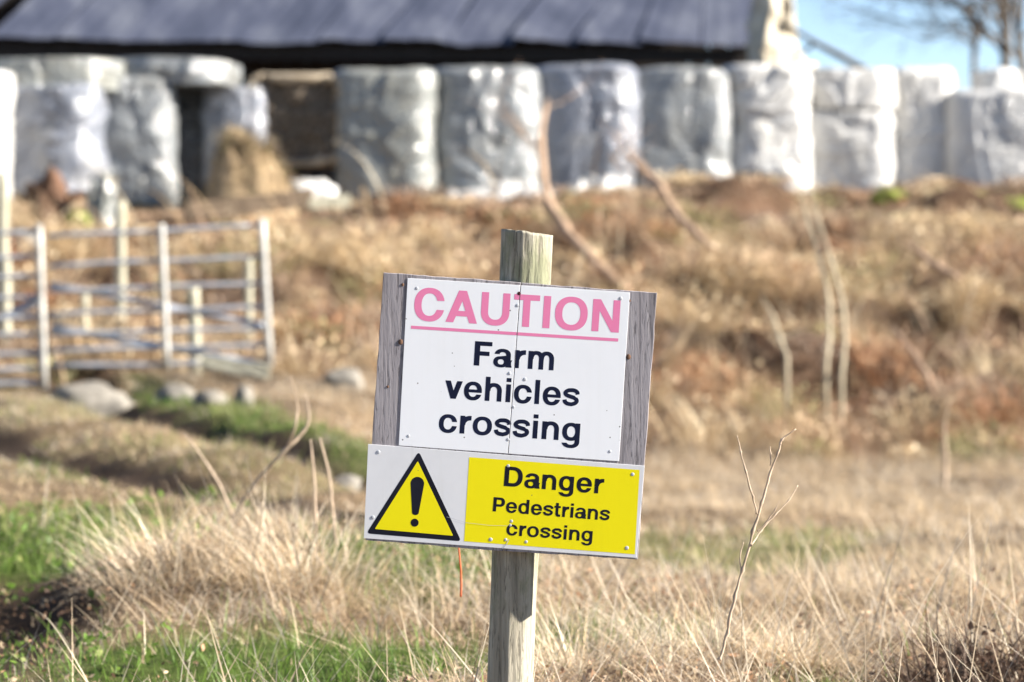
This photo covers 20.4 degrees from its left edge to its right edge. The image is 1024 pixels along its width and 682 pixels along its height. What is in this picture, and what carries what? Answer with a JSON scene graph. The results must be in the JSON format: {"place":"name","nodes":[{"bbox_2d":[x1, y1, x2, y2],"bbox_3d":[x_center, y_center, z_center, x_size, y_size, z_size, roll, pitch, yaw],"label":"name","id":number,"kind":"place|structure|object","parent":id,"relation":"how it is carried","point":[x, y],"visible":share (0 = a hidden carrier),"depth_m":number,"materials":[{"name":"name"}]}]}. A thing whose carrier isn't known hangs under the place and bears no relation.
{"place":"outdoors","nodes":[
{"label":"outdoors","id":0,"kind":"place"},
{"bbox_2d":[0,389,1018,681],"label":"green grass","id":1,"kind":"structure","parent":0,"point":[242,413],"depth_m":8.73,"materials":[{"name":"green plant"}]},
{"bbox_2d":[0,175,1023,681],"bbox_3d":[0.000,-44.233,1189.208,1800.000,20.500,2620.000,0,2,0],"label":"ground","id":2,"kind":"structure","parent":0,"point":[18,445],"depth_m":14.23,"materials":[{"name":"brown plant"}]},
{"bbox_2d":[0,172,8,254],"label":"fence post","id":3,"kind":"object","parent":2,"relation":"on","point":[4,209],"visible":0.45,"depth_m":24.93,"materials":[{"name":"beige wood"}]},
{"bbox_2d":[0,259,10,348],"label":"fence post","id":4,"kind":"object","parent":2,"relation":"on","point":[5,288],"visible":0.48,"depth_m":23.46,"materials":[{"name":"grey wood"}]},
{"bbox_2d":[0,70,16,203],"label":"wrapped bale","id":5,"kind":"object","parent":2,"relation":"on","point":[7,90],"visible":0.76,"depth_m":31.73},
{"bbox_2d":[0,224,47,388],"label":"field gate","id":6,"kind":"structure","parent":2,"relation":"on","point":[39,296],"depth_m":20.81,"materials":[{"name":"metal"}]},
{"bbox_2d":[9,228,44,252],"bbox_3d":[-4.696,-0.951,27.480,0.366,0.280,0.328,0,2,0],"label":"stone","id":7,"kind":"object","parent":2,"relation":"on","point":[32,237],"visible":0.23,"depth_m":27.36,"materials":[{"name":"grey stone"}]},
{"bbox_2d":[25,166,71,229],"bbox_3d":[-4.956,-1.351,30.472,0.519,1.043,0.440,0,2,0],"label":"rotten stump","id":8,"kind":"object","parent":2,"relation":"on","point":[51,179],"visible":0.55,"depth_m":30.34,"materials":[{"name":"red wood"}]},
{"bbox_2d":[37,311,79,333],"bbox_3d":[-3.876,-0.094,24.503,0.435,0.336,0.356,0,2,0],"label":"stone","id":9,"kind":"object","parent":2,"relation":"on","point":[49,319],"visible":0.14,"depth_m":24.34,"materials":[{"name":"grey stone"}]},
{"bbox_2d":[12,83,110,197],"bbox_3d":[-5.318,-2.302,32.739,1.471,1.291,1.483,0,2,6],"label":"wrapped bale","id":10,"kind":"object","parent":2,"relation":"on","point":[61,128],"visible":0.75,"depth_m":32.07},
{"bbox_2d":[0,57,126,91],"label":"wrapped bale","id":11,"kind":"object","parent":10,"relation":"on","point":[105,74],"visible":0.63,"depth_m":32.23},
{"bbox_2d":[62,210,92,230],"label":"moss clump","id":12,"kind":"object","parent":2,"relation":"on","point":[69,217],"visible":0.24,"depth_m":29.88,"materials":[{"name":"plant"}]},
{"bbox_2d":[80,294,88,342],"bbox_3d":[-3.518,-0.137,23.406,0.074,0.498,0.072,0,2,0],"label":"fence post","id":13,"kind":"object","parent":2,"relation":"on","point":[84,300],"visible":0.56,"depth_m":23.38,"materials":[{"name":"grey wood"}]},
{"bbox_2d":[50,381,133,417],"bbox_3d":[-3.021,0.478,20.424,0.680,0.378,0.460,0,2,0],"label":"boulder","id":14,"kind":"object","parent":2,"relation":"on","point":[103,399],"visible":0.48,"depth_m":20.25,"materials":[{"name":"stone"}]},
{"bbox_2d":[85,169,115,230],"bbox_3d":[-4.393,-1.350,30.375,0.323,0.977,0.241,0,2,0],"label":"plastic scrap","id":15,"kind":"object","parent":2,"relation":"on","point":[101,205],"visible":0.62,"depth_m":30.29,"materials":[{"name":"white plastic"}]},
{"bbox_2d":[115,201,125,329],"bbox_3d":[-3.304,-0.569,23.994,0.095,1.222,0.091,0,2,0],"label":"fence post","id":16,"kind":"object","parent":2,"relation":"on","point":[120,224],"visible":0.59,"depth_m":23.95,"materials":[{"name":"grey wood"}]},
{"bbox_2d":[0,486,248,681],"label":"weeds","id":17,"kind":"object","parent":2,"relation":"on","point":[148,653],"visible":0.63,"depth_m":9.09,"materials":[{"name":"green plant"}]},
{"bbox_2d":[112,334,140,352],"bbox_3d":[-3.122,0.048,23.218,0.297,0.223,0.303,0,2,0],"label":"stone","id":18,"kind":"object","parent":2,"relation":"on","point":[125,344],"visible":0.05,"depth_m":23.10,"materials":[{"name":"grey stone"}]},
{"bbox_2d":[105,76,179,207],"bbox_3d":[-4.348,-2.244,33.123,0.949,1.628,0.966,0,2,-1],"label":"wrapped bale","id":19,"kind":"object","parent":2,"relation":"on","point":[141,131],"visible":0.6,"depth_m":32.69,"materials":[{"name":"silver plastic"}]},
{"bbox_2d":[116,57,241,89],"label":"wrapped bale","id":20,"kind":"object","parent":19,"relation":"on","point":[184,73],"visible":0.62,"depth_m":32.78,"materials":[{"name":"white plastic"}]},
{"bbox_2d":[48,219,272,367],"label":"field gate","id":21,"kind":"structure","parent":2,"relation":"on","point":[164,308],"depth_m":21.11,"materials":[{"name":"metal"}]},
{"bbox_2d":[154,384,194,403],"bbox_3d":[-2.324,0.393,19.619,0.299,0.192,0.233,0,2,0],"label":"stone","id":22,"kind":"object","parent":2,"relation":"on","point":[170,390],"visible":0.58,"depth_m":19.55,"materials":[{"name":"grey stone"}]},
{"bbox_2d":[182,267,197,277],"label":"stone","id":23,"kind":"object","parent":2,"relation":"on","point":[189,271],"visible":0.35,"depth_m":26.93,"materials":[{"name":"stone"}]},
{"bbox_2d":[177,90,204,206],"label":"wrapped bale","id":24,"kind":"object","parent":2,"relation":"on","point":[190,133],"visible":0.2,"depth_m":33.89},
{"bbox_2d":[187,288,201,380],"bbox_3d":[-2.418,0.085,21.712,0.122,0.980,0.098,0,2,0],"label":"fence post","id":25,"kind":"object","parent":2,"relation":"on","point":[193,298],"visible":0.41,"depth_m":21.67,"materials":[{"name":"grey wood"}]},
{"bbox_2d":[184,433,232,515],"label":"leaning stalk","id":26,"kind":"object","parent":2,"relation":"on","point":[212,473],"visible":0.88,"depth_m":9.31,"materials":[{"name":"beige plant"}]},
{"bbox_2d":[193,389,227,407],"bbox_3d":[-1.976,0.401,18.614,0.240,0.174,0.212,0,2,0],"label":"stone","id":27,"kind":"object","parent":2,"relation":"on","point":[201,397],"visible":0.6,"depth_m":18.53,"materials":[{"name":"grey stone"}]},
{"bbox_2d":[200,85,267,191],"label":"wrapped bale","id":28,"kind":"object","parent":2,"relation":"on","point":[223,107],"visible":0.45,"depth_m":33.49},
{"bbox_2d":[200,354,270,379],"bbox_3d":[-2.033,0.192,20.915,0.508,0.112,0.058,9,2,0],"label":"loose rail","id":29,"kind":"object","parent":2,"relation":"on","point":[233,366],"visible":1,"depth_m":20.89,"materials":[{"name":"grey wood"}]},
{"bbox_2d":[233,385,253,408],"bbox_3d":[-1.719,0.408,18.223,0.139,0.257,0.148,0,2,0],"label":"stone","id":30,"kind":"object","parent":2,"relation":"on","point":[243,391],"visible":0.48,"depth_m":18.17,"materials":[{"name":"grey stone"}]},
{"bbox_2d":[192,120,300,219],"bbox_3d":[-3.006,-1.885,32.218,1.620,1.289,1.622,0,2,0],"label":"hay heap","id":31,"kind":"object","parent":2,"relation":"on","point":[240,155],"visible":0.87,"depth_m":31.93,"materials":[{"name":"brown plant"}]},
{"bbox_2d":[244,259,252,353],"bbox_3d":[-2.132,-0.252,23.003,0.076,0.890,0.074,0,2,0],"label":"fence post","id":32,"kind":"object","parent":2,"relation":"on","point":[248,277],"visible":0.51,"depth_m":22.97,"materials":[{"name":"grey wood"}]},
{"bbox_2d":[184,188,313,220],"bbox_3d":[-2.802,-1.454,30.370,1.381,0.202,0.148,-8,4,-17],"label":"timber plank","id":33,"kind":"object","parent":2,"relation":"on","point":[245,205],"visible":0.93,"depth_m":30.29,"materials":[{"name":"brown wood"}]},
{"bbox_2d":[223,375,309,526],"bbox_3d":[-0.791,0.349,8.936,0.301,0.495,0.118,1,2,28],"label":"forked stalk","id":34,"kind":"object","parent":2,"relation":"on","point":[270,465],"visible":0.9,"depth_m":8.91,"materials":[{"name":"beige plant"}]},
{"bbox_2d":[248,72,340,168],"bbox_3d":[-2.571,-2.637,34.084,1.198,1.140,0.987,0,2,0],"label":"open bale","id":35,"kind":"object","parent":2,"relation":"on","point":[302,114],"visible":0.85,"depth_m":33.67},
{"bbox_2d":[288,178,337,209],"bbox_3d":[-2.336,-1.644,32.454,0.717,0.430,0.464,0,2,0],"label":"plastic scrap","id":36,"kind":"object","parent":2,"relation":"on","point":[321,187],"visible":0.44,"depth_m":32.32,"materials":[{"name":"white plastic"}]},
{"bbox_2d":[310,439,317,560],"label":"dry stalk","id":37,"kind":"object","parent":2,"relation":"on","point":[314,495],"visible":0.84,"depth_m":8.41,"materials":[{"name":"beige plant"}]},
{"bbox_2d":[319,437,336,545],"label":"dry stalk","id":38,"kind":"object","parent":2,"relation":"on","point":[331,498],"visible":0.93,"depth_m":8.52,"materials":[{"name":"beige plant"}]},
{"bbox_2d":[308,194,350,208],"bbox_3d":[-1.953,-1.488,30.419,0.445,0.132,0.098,-5,3,-13],"label":"timber batten","id":39,"kind":"object","parent":2,"relation":"on","point":[344,200],"visible":0.96,"depth_m":30.38,"materials":[{"name":"beige wood"}]},
{"bbox_2d":[323,367,364,390],"bbox_3d":[-1.215,0.313,20.526,0.297,0.248,0.269,0,2,0],"label":"stone","id":40,"kind":"object","parent":2,"relation":"on","point":[347,375],"visible":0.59,"depth_m":20.42,"materials":[{"name":"grey stone"}]},
{"bbox_2d":[335,474,361,490],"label":"stone","id":41,"kind":"object","parent":2,"relation":"on","point":[345,479],"visible":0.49,"depth_m":13.98,"materials":[{"name":"grey stone"}]},
{"bbox_2d":[333,67,438,203],"bbox_3d":[-1.502,-2.391,34.136,1.281,1.741,1.294,0,2,2],"label":"wrapped bale","id":42,"kind":"object","parent":2,"relation":"on","point":[387,117],"visible":0.72,"depth_m":33.54},
{"bbox_2d":[0,0,816,200],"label":"barn","id":43,"kind":"structure","parent":2,"relation":"on","point":[252,37],"depth_m":39.78,"materials":[{"name":"grey metal"}]},
{"bbox_2d":[458,548,461,596],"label":"red stem","id":44,"kind":"object","parent":2,"relation":"on","point":[460,572],"visible":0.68,"depth_m":6.32,"materials":[{"name":"plant"}]},
{"bbox_2d":[433,65,541,196],"bbox_3d":[-0.347,-2.483,34.508,1.396,1.652,1.416,0,2,-6],"label":"wrapped bale","id":45,"kind":"object","parent":2,"relation":"on","point":[485,135],"visible":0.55,"depth_m":33.86,"materials":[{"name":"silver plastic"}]},
{"bbox_2d":[445,179,553,200],"bbox_3d":[-0.350,-1.718,33.394,1.702,0.359,0.673,0,2,0],"label":"plastic sheet","id":46,"kind":"object","parent":2,"relation":"on","point":[514,187],"visible":0.48,"depth_m":33.24,"materials":[{"name":"white plastic"}]},
{"bbox_2d":[364,229,656,681],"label":"warning sign","id":47,"kind":"object","parent":2,"relation":"on","point":[510,417],"visible":1,"depth_m":5.68,"materials":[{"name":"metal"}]},
{"bbox_2d":[0,132,1023,469],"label":"bank scrub","id":48,"kind":"object","parent":2,"relation":"on","point":[698,264],"visible":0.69,"depth_m":26.61,"materials":[{"name":"brown plant"}]},
{"bbox_2d":[0,341,1023,593],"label":"dry grass","id":49,"kind":"structure","parent":2,"relation":"on","point":[914,509],"depth_m":15.39,"materials":[{"name":"beige plant"}]},
{"bbox_2d":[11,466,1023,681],"bbox_3d":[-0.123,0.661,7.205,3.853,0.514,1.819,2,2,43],"label":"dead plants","id":50,"kind":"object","parent":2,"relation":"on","point":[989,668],"visible":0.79,"depth_m":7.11,"materials":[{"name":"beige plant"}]},
{"bbox_2d":[457,60,632,290],"bbox_3d":[0.267,-1.787,29.162,1.719,2.579,5.457,0,2,0],"label":"curved branch","id":51,"kind":"object","parent":2,"relation":"on","point":[562,223],"visible":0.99,"depth_m":28.56,"materials":[{"name":"brown wood"}]},
{"bbox_2d":[533,62,641,192],"bbox_3d":[0.888,-2.557,34.928,1.472,1.636,1.472,0,2,5],"label":"wrapped bale","id":52,"kind":"object","parent":2,"relation":"on","point":[609,95],"visible":0.57,"depth_m":34.24},
{"bbox_2d":[561,174,631,194],"bbox_3d":[0.999,-1.828,33.806,0.883,0.312,0.783,0,2,0],"label":"plastic sheet","id":53,"kind":"object","parent":2,"relation":"on","point":[597,183],"visible":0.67,"depth_m":33.68,"materials":[{"name":"white plastic"}]},
{"bbox_2d":[597,114,714,250],"bbox_3d":[1.337,-1.606,28.246,0.727,1.433,3.491,0,2,-7],"label":"bent branch","id":54,"kind":"object","parent":2,"relation":"on","point":[674,211],"visible":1,"depth_m":28.95,"materials":[{"name":"brown wood"}]},
{"bbox_2d":[635,66,732,193],"bbox_3d":[2.051,-2.582,35.326,1.386,1.624,1.325,0,2,-1],"label":"wrapped bale","id":55,"kind":"object","parent":2,"relation":"on","point":[687,110],"visible":0.58,"depth_m":34.71,"materials":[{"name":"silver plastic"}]},
{"bbox_2d":[651,297,734,370],"bbox_3d":[1.559,-0.062,23.621,0.725,0.614,0.772,-2,2,-44],"label":"straw tuft","id":56,"kind":"object","parent":2,"relation":"on","point":[665,357],"visible":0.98,"depth_m":23.58,"materials":[{"name":"beige plant"}]},
{"bbox_2d":[717,429,797,660],"bbox_3d":[0.489,0.399,5.568,0.172,0.457,0.048,-1,2,-17],"label":"bare twig","id":57,"kind":"object","parent":2,"relation":"on","point":[742,570],"visible":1,"depth_m":5.56,"materials":[{"name":"beige plant"}]},
{"bbox_2d":[722,64,812,196],"bbox_3d":[3.146,-2.595,35.471,1.192,1.658,1.179,0,2,-4],"label":"wrapped bale","id":58,"kind":"object","parent":2,"relation":"on","point":[770,109],"visible":0.63,"depth_m":34.94},
{"bbox_2d":[761,296,811,443],"bbox_3d":[2.169,0.262,22.912,0.534,1.237,0.448,1,2,27],"label":"dead stem","id":59,"kind":"object","parent":2,"relation":"on","point":[786,356],"visible":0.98,"depth_m":22.68,"materials":[{"name":"plant"}]},
{"bbox_2d":[798,183,847,444],"bbox_3d":[2.593,-0.189,23.398,0.324,2.269,1.640,0,2,0],"label":"twin sapling","id":60,"kind":"object","parent":2,"relation":"on","point":[826,362],"visible":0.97,"depth_m":22.93,"materials":[{"name":"brown plant"}]},
{"bbox_2d":[809,110,894,190],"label":"wrapped bale","id":61,"kind":"object","parent":2,"relation":"on","point":[848,148],"visible":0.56,"depth_m":35.44},
{"bbox_2d":[806,67,897,111],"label":"wrapped bale","id":62,"kind":"object","parent":61,"relation":"on","point":[852,89],"visible":0.73,"depth_m":35.43},
{"bbox_2d":[772,18,868,67],"bbox_3d":[4.042,-3.867,37.260,1.392,0.785,0.104,1,2,33],"label":"fallen branch","id":63,"kind":"object","parent":62,"relation":"on","point":[843,57],"visible":0.93,"depth_m":37.20,"materials":[{"name":"grey wood"}]},
{"bbox_2d":[869,189,906,206],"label":"moss clump","id":64,"kind":"object","parent":2,"relation":"on","point":[877,197],"visible":0.69,"depth_m":32.41,"materials":[{"name":"green plant"}]},
{"bbox_2d":[869,318,936,402],"bbox_3d":[3.445,0.145,24.193,0.373,0.688,1.558,0,2,-14],"label":"arching stem","id":65,"kind":"object","parent":2,"relation":"on","point":[924,370],"visible":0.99,"depth_m":24.18,"materials":[{"name":"beige plant"}]},
{"bbox_2d":[807,0,1010,68],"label":"bare tree","id":66,"kind":"object","parent":2,"relation":"on","point":[976,22],"visible":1,"depth_m":55.59,"materials":[{"name":"grey plant"}]},
{"bbox_2d":[888,67,956,184],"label":"wrapped bale","id":67,"kind":"object","parent":2,"relation":"on","point":[919,116],"visible":0.5,"depth_m":35.97},
{"bbox_2d":[898,227,960,280],"bbox_3d":[3.905,-0.821,26.389,0.310,0.519,0.892,-1,2,-30],"label":"fallen stick","id":68,"kind":"object","parent":2,"relation":"on","point":[928,260],"visible":0.99,"depth_m":26.32,"materials":[{"name":"brown wood"}]},
{"bbox_2d":[941,400,949,489],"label":"upright stalk","id":69,"kind":"object","parent":2,"relation":"on","point":[945,462],"visible":0.98,"depth_m":17.49,"materials":[{"name":"beige plant"}]},
{"bbox_2d":[935,0,994,71],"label":"bare tree","id":70,"kind":"object","parent":2,"relation":"on","point":[974,42],"visible":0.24,"depth_m":57.77,"materials":[{"name":"grey plant"}]},
{"bbox_2d":[945,88,1023,186],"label":"wrapped bale","id":71,"kind":"object","parent":2,"relation":"on","point":[984,136],"visible":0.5,"depth_m":35.74},
{"bbox_2d":[969,68,1022,89],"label":"wrapped bale","id":72,"kind":"object","parent":71,"relation":"on","point":[995,78],"visible":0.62,"depth_m":36.33},
{"bbox_2d":[980,0,1023,87],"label":"bare tree","id":73,"kind":"object","parent":2,"relation":"on","point":[1018,17],"visible":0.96,"depth_m":54.80,"materials":[{"name":"grey plant"}]},
{"bbox_2d":[1005,197,1023,209],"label":"moss clump","id":74,"kind":"object","parent":2,"relation":"on","point":[1018,201],"visible":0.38,"depth_m":31.15,"materials":[{"name":"green plant"}]},
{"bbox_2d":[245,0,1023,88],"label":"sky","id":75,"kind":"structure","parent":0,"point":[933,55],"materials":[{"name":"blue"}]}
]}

